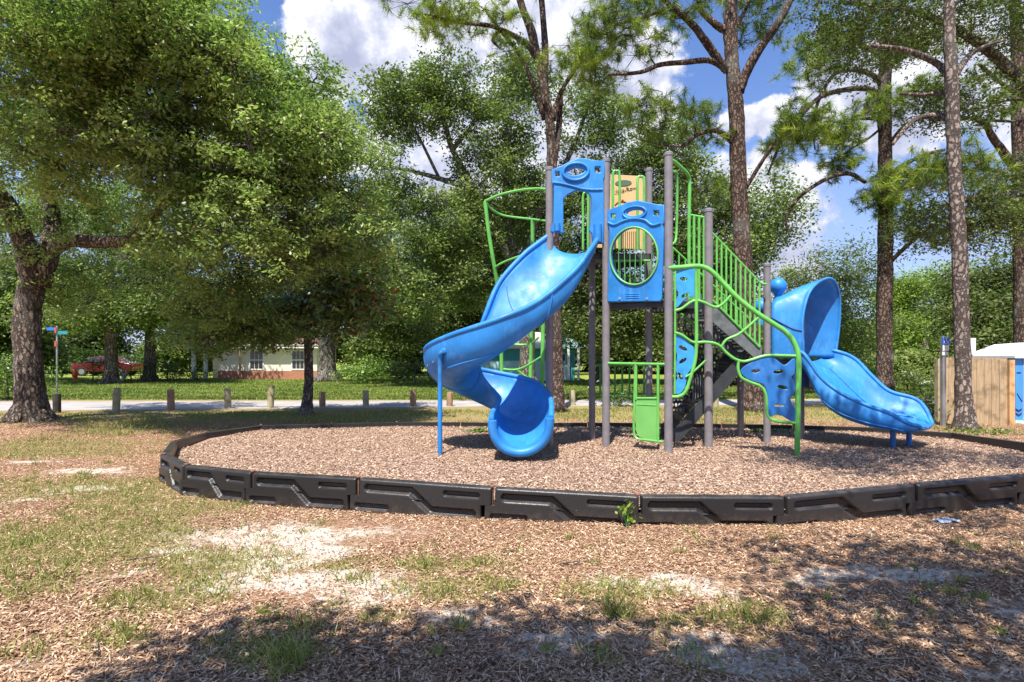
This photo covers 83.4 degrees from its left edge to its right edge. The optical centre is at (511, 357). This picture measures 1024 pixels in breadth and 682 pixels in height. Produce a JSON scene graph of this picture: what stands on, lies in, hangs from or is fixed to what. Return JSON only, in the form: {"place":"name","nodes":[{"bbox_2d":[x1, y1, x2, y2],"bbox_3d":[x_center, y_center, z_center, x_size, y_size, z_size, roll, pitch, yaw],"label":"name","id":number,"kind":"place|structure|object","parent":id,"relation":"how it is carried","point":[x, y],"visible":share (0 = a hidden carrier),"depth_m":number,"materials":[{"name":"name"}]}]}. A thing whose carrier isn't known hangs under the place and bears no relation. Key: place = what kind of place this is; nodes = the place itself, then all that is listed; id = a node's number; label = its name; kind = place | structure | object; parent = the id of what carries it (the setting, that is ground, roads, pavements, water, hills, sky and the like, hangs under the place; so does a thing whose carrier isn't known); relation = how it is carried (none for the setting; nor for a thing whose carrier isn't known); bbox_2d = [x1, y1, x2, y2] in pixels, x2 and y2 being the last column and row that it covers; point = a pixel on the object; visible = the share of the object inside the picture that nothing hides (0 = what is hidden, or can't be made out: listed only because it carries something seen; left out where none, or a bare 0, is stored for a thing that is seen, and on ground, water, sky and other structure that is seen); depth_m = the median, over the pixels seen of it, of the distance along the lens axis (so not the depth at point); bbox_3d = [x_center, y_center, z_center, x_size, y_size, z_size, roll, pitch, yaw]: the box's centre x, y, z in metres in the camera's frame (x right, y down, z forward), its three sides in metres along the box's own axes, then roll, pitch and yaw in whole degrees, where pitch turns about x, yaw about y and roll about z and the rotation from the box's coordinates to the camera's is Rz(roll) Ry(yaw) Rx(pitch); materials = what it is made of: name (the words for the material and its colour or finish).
{"place":"outdoors","nodes":[
{"label":"outdoors","id":0,"kind":"place"},
{"bbox_2d":[183,332,341,378],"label":"house","id":1,"kind":"structure","parent":0,"point":[252,365],"depth_m":37.00,"materials":[{"name":"beige paint"}]},
{"bbox_2d":[249,350,263,369],"bbox_3d":[-16.425,0.177,36.974,0.944,1.266,0.048,0,0,0],"label":"window","id":2,"kind":"structure","parent":1,"relation":"in","point":[256,362],"depth_m":36.98,"materials":[{"name":"white glass"}]},
{"bbox_2d":[291,350,303,369],"bbox_3d":[-13.754,0.177,36.974,0.880,1.266,0.048,0,0,0],"label":"window","id":3,"kind":"structure","parent":1,"relation":"in","point":[297,362],"depth_m":36.98,"materials":[{"name":"white glass"}]},
{"bbox_2d":[0,378,933,399],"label":"lawn grass","id":4,"kind":"structure","parent":0,"point":[282,392],"depth_m":23.81,"materials":[{"name":"green plant"}]},
{"bbox_2d":[0,399,933,410],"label":"road","id":5,"kind":"structure","parent":0,"point":[102,405],"depth_m":16.99,"materials":[{"name":"grey asphalt"}]},
{"bbox_2d":[224,388,231,407],"bbox_3d":[-7.883,1.140,15.942,0.180,0.561,0.175,-2,0,-27],"label":"bollard","id":6,"kind":"object","parent":5,"relation":"on","point":[227,397],"visible":0.85,"depth_m":15.87,"materials":[{"name":"grey wood"}]},
{"bbox_2d":[267,386,274,407],"bbox_3d":[-6.683,1.105,15.942,0.180,0.630,0.175,2,0,-37],"label":"bollard","id":7,"kind":"object","parent":5,"relation":"on","point":[270,397],"visible":0.88,"depth_m":15.87,"materials":[{"name":"brown wood"}]},
{"bbox_2d":[319,392,325,406],"bbox_3d":[-5.309,1.193,16.095,0.175,0.454,0.180,0,2,34],"label":"bollard","id":8,"kind":"object","parent":5,"relation":"on","point":[322,399],"visible":0.88,"depth_m":16.02,"materials":[{"name":"wood"}]},
{"bbox_2d":[362,390,368,405],"bbox_3d":[-4.179,1.181,16.431,0.180,0.477,0.175,-2,-1,-1],"label":"bollard","id":9,"kind":"object","parent":5,"relation":"on","point":[365,393],"visible":0.88,"depth_m":16.36,"materials":[{"name":"grey wood"}]},
{"bbox_2d":[410,390,415,405],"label":"bollard","id":10,"kind":"object","parent":5,"relation":"on","point":[412,397],"visible":0.89,"depth_m":16.35,"materials":[{"name":"brown wood"}]},
{"bbox_2d":[446,392,452,405],"bbox_3d":[-1.778,1.210,16.426,0.180,0.420,0.175,2,1,-29],"label":"bollard","id":11,"kind":"object","parent":5,"relation":"on","point":[449,399],"visible":0.89,"depth_m":16.36,"materials":[{"name":"brown wood"}]},
{"bbox_2d":[0,359,1023,681],"bbox_3d":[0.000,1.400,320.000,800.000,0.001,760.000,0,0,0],"label":"ground","id":12,"kind":"structure","parent":0,"point":[392,529],"depth_m":3.76,"materials":[{"name":"beige soil"}]},
{"bbox_2d":[0,343,74,399],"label":"shrub","id":13,"kind":"object","parent":12,"relation":"on","point":[8,383],"visible":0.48,"depth_m":18.89,"materials":[{"name":"green plant"}]},
{"bbox_2d":[0,268,87,379],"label":"tree","id":14,"kind":"object","parent":12,"relation":"on","point":[48,347],"visible":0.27,"depth_m":34.81,"materials":[{"name":"green plant"}]},
{"bbox_2d":[52,394,60,412],"bbox_3d":[-11.483,1.170,14.507,0.175,0.499,0.180,-2,-1,38],"label":"bollard","id":15,"kind":"object","parent":12,"relation":"on","point":[56,402],"visible":0.85,"depth_m":14.44,"materials":[{"name":"grey wood"}]},
{"bbox_2d":[47,326,66,393],"bbox_3d":[-15.928,0.149,20.098,0.656,2.502,0.113,0,0,-4],"label":"street sign","id":16,"kind":"object","parent":12,"relation":"on","point":[56,331],"visible":0.89,"depth_m":20.10,"materials":[{"name":"metal"}]},
{"bbox_2d":[71,369,79,380],"bbox_3d":[-26.004,1.040,34.243,0.400,0.720,0.356,0,0,0],"label":"fire hydrant","id":17,"kind":"object","parent":12,"relation":"on","point":[75,375],"visible":0.81,"depth_m":34.17,"materials":[{"name":"red metal"}]},
{"bbox_2d":[10,309,141,367],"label":"tree","id":18,"kind":"object","parent":12,"relation":"on","point":[93,342],"visible":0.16,"depth_m":50.74,"materials":[{"name":"green plant"}]},
{"bbox_2d":[67,350,118,381],"bbox_3d":[-22.853,0.613,31.577,2.302,1.981,2.617,0,0,0],"label":"shrub","id":19,"kind":"object","parent":12,"relation":"on","point":[92,364],"visible":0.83,"depth_m":31.45,"materials":[{"name":"green plant"}]},
{"bbox_2d":[48,348,143,373],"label":"hedge","id":20,"kind":"object","parent":12,"relation":"on","point":[96,354],"visible":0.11,"depth_m":48.33,"materials":[{"name":"green plant"}]},
{"bbox_2d":[70,356,142,375],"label":"parked car","id":21,"kind":"object","parent":12,"relation":"on","point":[81,371],"visible":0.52,"depth_m":42.71,"materials":[{"name":"red metal"}]},
{"bbox_2d":[112,388,120,411],"bbox_3d":[-10.255,1.106,14.911,0.180,0.629,0.175,2,-1,27],"label":"bollard","id":22,"kind":"object","parent":12,"relation":"on","point":[116,400],"visible":0.89,"depth_m":14.84,"materials":[{"name":"grey wood"}]},
{"bbox_2d":[0,170,233,383],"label":"oak tree","id":23,"kind":"object","parent":12,"relation":"on","point":[133,303],"visible":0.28,"depth_m":29.37,"materials":[{"name":"green plant"}]},
{"bbox_2d":[98,353,156,382],"bbox_3d":[-20.969,0.664,31.381,2.609,1.827,2.094,0,0,-22],"label":"shrub","id":24,"kind":"object","parent":12,"relation":"on","point":[130,371],"visible":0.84,"depth_m":31.46,"materials":[{"name":"green plant"}]},
{"bbox_2d":[126,552,168,560],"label":"fallen twig","id":25,"kind":"object","parent":12,"relation":"on","point":[145,557],"visible":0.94,"depth_m":3.96,"materials":[{"name":"brown wood"}]},
{"bbox_2d":[131,359,187,380],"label":"shrub","id":26,"kind":"object","parent":12,"relation":"on","point":[168,373],"visible":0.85,"depth_m":32.54,"materials":[{"name":"green plant"}]},
{"bbox_2d":[160,440,177,456],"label":"border timber","id":27,"kind":"object","parent":12,"relation":"on","point":[171,448],"visible":0.35,"depth_m":7.28,"materials":[{"name":"plastic"}]},
{"bbox_2d":[167,389,174,409],"bbox_3d":[-9.097,1.137,15.333,0.180,0.567,0.175,-1,0,25],"label":"bollard","id":28,"kind":"object","parent":12,"relation":"on","point":[170,399],"visible":0.89,"depth_m":15.26,"materials":[{"name":"brown wood"}]},
{"bbox_2d":[159,452,191,493],"bbox_3d":[-3.640,1.240,6.204,0.090,0.320,0.947,0,0,-44],"label":"border timber","id":29,"kind":"object","parent":12,"relation":"on","point":[172,471],"visible":0.82,"depth_m":6.15,"materials":[{"name":"plastic"}]},
{"bbox_2d":[127,269,244,371],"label":"tree","id":30,"kind":"object","parent":12,"relation":"on","point":[180,355],"visible":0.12,"depth_m":53.44,"materials":[{"name":"green plant"}]},
{"bbox_2d":[78,207,295,381],"bbox_3d":[-21.380,-5.261,38.619,11.853,13.507,18.297,0,0,0],"label":"oak tree","id":31,"kind":"object","parent":12,"relation":"on","point":[149,353],"visible":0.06,"depth_m":32.56,"materials":[{"name":"green plant"}]},
{"bbox_2d":[176,431,207,448],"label":"border timber","id":32,"kind":"object","parent":12,"relation":"on","point":[188,441],"visible":0.45,"depth_m":8.43,"materials":[{"name":"plastic"}]},
{"bbox_2d":[169,365,222,381],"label":"shrub","id":33,"kind":"object","parent":12,"relation":"on","point":[197,376],"visible":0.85,"depth_m":32.64,"materials":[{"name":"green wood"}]},
{"bbox_2d":[0,0,413,423],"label":"oak tree","id":34,"kind":"object","parent":12,"relation":"on","point":[103,54],"visible":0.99,"depth_m":9.68,"materials":[{"name":"green plant"}]},
{"bbox_2d":[180,463,256,503],"bbox_3d":[-2.917,1.240,5.694,0.954,0.320,0.090,0,0,23],"label":"border timber","id":35,"kind":"object","parent":12,"relation":"on","point":[220,483],"visible":0.94,"depth_m":5.65,"materials":[{"name":"plastic"}]},
{"bbox_2d":[207,424,261,438],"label":"border timber","id":36,"kind":"object","parent":12,"relation":"on","point":[220,433],"visible":0.32,"depth_m":9.49,"materials":[{"name":"plastic"}]},
{"bbox_2d":[227,267,364,369],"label":"tree","id":37,"kind":"object","parent":12,"relation":"on","point":[339,354],"visible":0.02,"depth_m":54.78,"materials":[{"name":"green plant"}]},
{"bbox_2d":[261,423,332,429],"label":"border timber","id":38,"kind":"object","parent":12,"relation":"on","point":[290,426],"visible":0.24,"depth_m":10.21,"materials":[{"name":"plastic"}]},
{"bbox_2d":[246,470,359,510],"bbox_3d":[-1.970,1.240,5.387,1.163,0.320,0.090,0,0,14],"label":"border timber","id":39,"kind":"object","parent":12,"relation":"on","point":[318,491],"visible":1,"depth_m":5.35,"materials":[{"name":"plastic"}]},
{"bbox_2d":[210,187,425,414],"bbox_3d":[-4.680,-1.393,13.802,5.215,5.717,4.092,0,0,-17],"label":"magnolia tree","id":40,"kind":"object","parent":12,"relation":"on","point":[354,300],"visible":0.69,"depth_m":13.70,"materials":[{"name":"green plant"}]},
{"bbox_2d":[232,170,447,381],"bbox_3d":[-11.680,-4.669,37.751,9.683,12.363,22.253,0,0,-40],"label":"oak tree","id":41,"kind":"object","parent":12,"relation":"on","point":[407,332],"visible":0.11,"depth_m":32.36,"materials":[{"name":"green plant"}]},
{"bbox_2d":[328,353,398,383],"bbox_3d":[-7.732,0.648,30.239,4.008,1.889,2.653,0,0,0],"label":"shrub","id":42,"kind":"object","parent":12,"relation":"on","point":[371,371],"visible":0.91,"depth_m":30.08,"materials":[{"name":"green plant"}]},
{"bbox_2d":[331,421,397,427],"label":"border timber","id":43,"kind":"object","parent":12,"relation":"on","point":[360,425],"visible":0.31,"depth_m":10.45,"materials":[{"name":"plastic"}]},
{"bbox_2d":[336,275,461,373],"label":"tree","id":44,"kind":"object","parent":12,"relation":"on","point":[363,348],"visible":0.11,"depth_m":46.86,"materials":[{"name":"green plant"}]},
{"bbox_2d":[376,358,436,384],"bbox_3d":[-4.739,0.682,28.340,3.320,1.896,2.887,0,0,19],"label":"shrub","id":45,"kind":"object","parent":12,"relation":"on","point":[397,373],"visible":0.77,"depth_m":28.08,"materials":[{"name":"green plant"}]},
{"bbox_2d":[0,435,824,675],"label":"thin grass","id":46,"kind":"structure","parent":12,"relation":"on","point":[91,555],"depth_m":3.90,"materials":[{"name":"green plant"}]},
{"bbox_2d":[350,475,493,518],"bbox_3d":[-0.819,1.253,5.128,1.327,0.320,0.090,1,0,12],"label":"border timber","id":47,"kind":"object","parent":12,"relation":"on","point":[394,496],"visible":0.97,"depth_m":5.09,"materials":[{"name":"plastic"}]},
{"bbox_2d":[396,421,462,426],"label":"border timber","id":48,"kind":"object","parent":12,"relation":"on","point":[426,424],"visible":0.25,"depth_m":10.57,"materials":[{"name":"plastic"}]},
{"bbox_2d":[461,422,487,426],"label":"border timber","id":49,"kind":"object","parent":12,"relation":"on","point":[475,424],"visible":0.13,"depth_m":10.53,"materials":[{"name":"plastic"}]},
{"bbox_2d":[394,185,586,339],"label":"oak tree","id":50,"kind":"object","parent":12,"relation":"on","point":[456,324],"visible":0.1,"depth_m":41.53,"materials":[{"name":"green plant"}]},
{"bbox_2d":[343,26,647,379],"bbox_3d":[-1.726,-6.481,34.067,14.601,15.965,21.248,0,0,-6],"label":"oak tree","id":51,"kind":"object","parent":12,"relation":"on","point":[428,97],"visible":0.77,"depth_m":25.80,"materials":[{"name":"green plant"}]},
{"bbox_2d":[374,0,627,411],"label":"pine tree","id":52,"kind":"object","parent":12,"relation":"on","point":[445,15],"visible":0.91,"depth_m":14.51,"materials":[{"name":"green plant"}]},
{"bbox_2d":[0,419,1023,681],"bbox_3d":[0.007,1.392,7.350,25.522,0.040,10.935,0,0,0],"label":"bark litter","id":53,"kind":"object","parent":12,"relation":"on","point":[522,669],"visible":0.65,"depth_m":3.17,"materials":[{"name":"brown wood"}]},
{"bbox_2d":[471,652,505,674],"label":"fallen twig","id":54,"kind":"object","parent":53,"relation":"on","point":[479,669],"visible":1,"depth_m":2.58,"materials":[{"name":"brown wood"}]},
{"bbox_2d":[801,629,843,653],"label":"fallen twig","id":55,"kind":"object","parent":53,"relation":"on","point":[817,639],"visible":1,"depth_m":2.79,"materials":[{"name":"brown wood"}]},
{"bbox_2d":[933,518,960,522],"bbox_3d":[3.687,1.381,4.879,0.195,0.021,0.100,0,0,-9],"label":"wrapper","id":56,"kind":"object","parent":53,"relation":"on","point":[943,520],"visible":1,"depth_m":4.86,"materials":[{"name":"white plastic"}]},
{"bbox_2d":[0,419,1023,681],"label":"grass tufts","id":57,"kind":"object","parent":12,"relation":"on","point":[294,655],"visible":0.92,"depth_m":3.18,"materials":[{"name":"green plant"}]},
{"bbox_2d":[481,330,585,380],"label":"house","id":58,"kind":"structure","parent":12,"relation":"on","point":[511,356],"depth_m":34.00,"materials":[{"name":"metal"}]},
{"bbox_2d":[563,352,565,380],"bbox_3d":[3.045,0.552,34.558,0.414,1.696,0.075,0,0,0],"label":"door","id":59,"kind":"structure","parent":58,"relation":"in","point":[564,354],"depth_m":34.54,"materials":[{"name":"teal"}]},
{"bbox_2d":[484,485,638,524],"bbox_3d":[0.414,1.284,4.917,1.305,0.320,0.090,2,0,7],"label":"border timber","id":60,"kind":"object","parent":12,"relation":"on","point":[536,504],"visible":0.84,"depth_m":4.89,"materials":[{"name":"plastic"}]},
{"bbox_2d":[554,422,588,427],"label":"border timber","id":61,"kind":"object","parent":12,"relation":"on","point":[561,425],"visible":0.12,"depth_m":10.47,"materials":[{"name":"plastic"}]},
{"bbox_2d":[569,390,574,404],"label":"bollard","id":62,"kind":"object","parent":12,"relation":"on","point":[571,397],"visible":0.89,"depth_m":16.70,"materials":[{"name":"brown wood"}]},
{"bbox_2d":[175,425,1023,509],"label":"mulch bed","id":63,"kind":"object","parent":12,"relation":"on","point":[598,461],"visible":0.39,"depth_m":7.13,"materials":[{"name":"brown wood"}]},
{"bbox_2d":[423,151,933,456],"bbox_3d":[2.422,-0.738,8.150,7.334,4.276,2.432,0,0,0],"label":"playground structure","id":64,"kind":"object","parent":63,"relation":"on","point":[536,283],"visible":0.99,"depth_m":8.19,"materials":[{"name":"blue plastic"}]},
{"bbox_2d":[461,426,1015,436],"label":"rim weeds","id":65,"kind":"object","parent":63,"relation":"on","point":[479,429],"visible":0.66,"depth_m":9.74,"materials":[{"name":"green plant"}]},
{"bbox_2d":[561,277,655,371],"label":"tree","id":66,"kind":"object","parent":12,"relation":"on","point":[584,362],"visible":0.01,"depth_m":54.76,"materials":[{"name":"green plant"}]},
{"bbox_2d":[540,120,679,383],"bbox_3d":[4.868,-5.477,29.309,9.608,13.938,6.569,0,0,-29],"label":"oak tree","id":67,"kind":"object","parent":12,"relation":"on","point":[626,321],"visible":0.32,"depth_m":28.39,"materials":[{"name":"green plant"}]},
{"bbox_2d":[588,423,635,427],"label":"border timber","id":68,"kind":"object","parent":12,"relation":"on","point":[619,425],"visible":0.13,"depth_m":10.46,"materials":[{"name":"plastic"}]},
{"bbox_2d":[587,379,663,406],"bbox_3d":[3.213,1.182,16.215,2.120,1.179,2.111,0,0,0],"label":"shrub","id":69,"kind":"object","parent":12,"relation":"on","point":[619,402],"visible":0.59,"depth_m":16.33,"materials":[{"name":"green plant"}]},
{"bbox_2d":[615,499,642,525],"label":"weed","id":70,"kind":"object","parent":12,"relation":"on","point":[624,510],"visible":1,"depth_m":4.72,"materials":[{"name":"green plant"}]},
{"bbox_2d":[576,321,703,373],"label":"tree","id":71,"kind":"object","parent":12,"relation":"on","point":[639,355],"visible":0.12,"depth_m":47.34,"materials":[{"name":"green plant"}]},
{"bbox_2d":[659,423,722,428],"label":"border timber","id":72,"kind":"object","parent":12,"relation":"on","point":[716,426],"visible":0.1,"depth_m":10.33,"materials":[{"name":"plastic"}]},
{"bbox_2d":[569,0,823,412],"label":"pine tree","id":73,"kind":"object","parent":12,"relation":"on","point":[730,28],"visible":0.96,"depth_m":14.54,"materials":[{"name":"green plant"}]},
{"bbox_2d":[629,493,783,525],"bbox_3d":[1.631,1.303,4.827,1.273,0.320,0.090,0,0,1],"label":"border timber","id":74,"kind":"object","parent":12,"relation":"on","point":[690,509],"visible":0.81,"depth_m":4.79,"materials":[{"name":"plastic"}]},
{"bbox_2d":[611,114,829,382],"bbox_3d":[10.053,-5.229,27.897,10.075,13.427,6.670,0,0,0],"label":"oak tree","id":75,"kind":"object","parent":12,"relation":"on","point":[764,232],"visible":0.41,"depth_m":27.33,"materials":[{"name":"green plant"}]},
{"bbox_2d":[652,301,814,373],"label":"tree","id":76,"kind":"object","parent":12,"relation":"on","point":[718,351],"visible":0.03,"depth_m":45.77,"materials":[{"name":"green plant"}]},
{"bbox_2d":[722,424,794,429],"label":"border timber","id":77,"kind":"object","parent":12,"relation":"on","point":[731,426],"visible":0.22,"depth_m":10.22,"materials":[{"name":"plastic"}]},
{"bbox_2d":[793,425,870,431],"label":"border timber","id":78,"kind":"object","parent":12,"relation":"on","point":[835,428],"visible":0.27,"depth_m":9.94,"materials":[{"name":"plastic"}]},
{"bbox_2d":[773,483,914,525],"bbox_3d":[2.875,1.288,4.958,1.398,0.320,0.090,-2,0,-13],"label":"border timber","id":79,"kind":"object","parent":12,"relation":"on","point":[842,505],"visible":0.88,"depth_m":4.93,"materials":[{"name":"plastic"}]},
{"bbox_2d":[754,221,935,373],"bbox_3d":[13.272,-2.155,25.366,7.535,7.259,6.657,0,0,0],"label":"leafy tree","id":80,"kind":"object","parent":12,"relation":"on","point":[857,284],"visible":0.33,"depth_m":24.13,"materials":[{"name":"green plant"}]},
{"bbox_2d":[752,0,1010,390],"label":"pine tree","id":81,"kind":"object","parent":12,"relation":"on","point":[887,176],"visible":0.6,"depth_m":18.20,"materials":[{"name":"green plant"}]},
{"bbox_2d":[858,354,904,389],"bbox_3d":[13.410,0.749,21.319,1.902,1.727,2.346,0,0,0],"label":"shrub","id":82,"kind":"object","parent":12,"relation":"on","point":[870,367],"visible":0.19,"depth_m":21.44,"materials":[{"name":"green plant"}]},
{"bbox_2d":[838,315,952,365],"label":"tree","id":83,"kind":"object","parent":12,"relation":"on","point":[865,344],"visible":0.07,"depth_m":47.09,"materials":[{"name":"green plant"}]},
{"bbox_2d":[777,0,1023,263],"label":"oak tree","id":84,"kind":"object","parent":12,"relation":"on","point":[1000,219],"visible":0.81,"depth_m":12.73,"materials":[{"name":"green plant"}]},
{"bbox_2d":[857,345,953,380],"bbox_3d":[22.377,0.601,32.185,7.641,2.682,4.931,0,0,0],"label":"hedge","id":85,"kind":"object","parent":12,"relation":"on","point":[912,356],"visible":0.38,"depth_m":31.12,"materials":[{"name":"green plant"}]},
{"bbox_2d":[893,363,931,390],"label":"shrub","id":86,"kind":"object","parent":12,"relation":"on","point":[909,378],"visible":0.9,"depth_m":23.51,"materials":[{"name":"green plant"}]},
{"bbox_2d":[869,427,955,438],"bbox_3d":[6.533,1.333,9.390,0.090,0.320,1.214,0,-1,-44],"label":"border timber","id":87,"kind":"object","parent":12,"relation":"on","point":[933,434],"visible":0.22,"depth_m":9.24,"materials":[{"name":"plastic"}]},
{"bbox_2d":[902,371,930,389],"bbox_3d":[16.924,1.001,24.030,0.970,0.802,0.500,0,0,0],"label":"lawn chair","id":88,"kind":"object","parent":12,"relation":"on","point":[916,381],"visible":0.31,"depth_m":23.92,"materials":[{"name":"white plastic"}]},
{"bbox_2d":[900,364,933,390],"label":"shrub","id":89,"kind":"object","parent":12,"relation":"on","point":[931,379],"visible":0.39,"depth_m":23.63,"materials":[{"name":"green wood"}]},
{"bbox_2d":[857,258,988,380],"bbox_3d":[25.188,-2.326,35.906,8.150,7.613,7.903,0,0,0],"label":"leafy tree","id":90,"kind":"object","parent":12,"relation":"on","point":[906,290],"visible":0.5,"depth_m":35.10,"materials":[{"name":"green plant"}]},
{"bbox_2d":[905,382,953,417],"bbox_3d":[9.639,1.242,13.176,1.658,1.319,2.138,0,0,-25],"label":"shrub","id":91,"kind":"object","parent":12,"relation":"on","point":[929,404],"visible":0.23,"depth_m":13.08,"materials":[{"name":"green plant"}]},
{"bbox_2d":[940,336,949,425],"bbox_3d":[8.796,0.481,11.688,0.152,1.838,0.094,0,0,0],"label":"post","id":92,"kind":"object","parent":12,"relation":"on","point":[944,344],"visible":0.99,"depth_m":11.66,"materials":[{"name":"grey metal"}]},
{"bbox_2d":[869,0,1023,430],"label":"pine tree","id":93,"kind":"object","parent":12,"relation":"on","point":[949,69],"visible":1,"depth_m":11.21,"materials":[{"name":"brown plant"}]},
{"bbox_2d":[908,233,1012,366],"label":"oak tree","id":94,"kind":"object","parent":12,"relation":"on","point":[991,307],"visible":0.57,"depth_m":25.44,"materials":[{"name":"green plant"}]},
{"bbox_2d":[906,474,1023,515],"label":"border timber","id":95,"kind":"object","parent":12,"relation":"on","point":[947,496],"visible":0.94,"depth_m":5.24,"materials":[{"name":"plastic"}]},
{"bbox_2d":[971,338,975,356],"bbox_3d":[10.090,0.490,12.610,0.120,1.820,0.060,0,0,0],"label":"notice sign","id":96,"kind":"object","parent":12,"relation":"on","point":[973,345],"visible":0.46,"depth_m":12.58,"materials":[{"name":"white paint"}]},
{"bbox_2d":[934,357,1014,426],"bbox_3d":[9.777,0.700,12.193,0.176,1.400,1.389,0,0,-34],"label":"privacy fence","id":97,"kind":"object","parent":12,"relation":"on","point":[993,384],"visible":0.55,"depth_m":11.95,"materials":[{"name":"brown wood"}]},
{"bbox_2d":[945,0,1023,342],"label":"pine tree","id":98,"kind":"object","parent":12,"relation":"on","point":[1017,131],"visible":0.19,"depth_m":15.87,"materials":[{"name":"green plant"}]},
{"bbox_2d":[951,433,1023,452],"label":"border timber","id":99,"kind":"object","parent":12,"relation":"on","point":[1007,444],"visible":0.52,"depth_m":8.22,"materials":[{"name":"plastic"}]},
{"bbox_2d":[973,343,1023,423],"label":"portable toilet","id":100,"kind":"object","parent":12,"relation":"on","point":[1012,351],"visible":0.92,"depth_m":12.15,"materials":[{"name":"blue plastic"}]},
{"bbox_2d":[1017,472,1023,505],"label":"border timber","id":101,"kind":"object","parent":12,"relation":"on","point":[1020,497],"visible":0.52,"depth_m":5.42,"materials":[{"name":"plastic"}]},
{"bbox_2d":[0,405,1023,435],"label":"rough grass","id":102,"kind":"structure","parent":0,"point":[412,411],"depth_m":13.28,"materials":[{"name":"green plant"}]},
{"bbox_2d":[0,0,1023,356],"label":"sky","id":103,"kind":"structure","parent":0,"point":[358,34],"materials":[{"name":"blue"}]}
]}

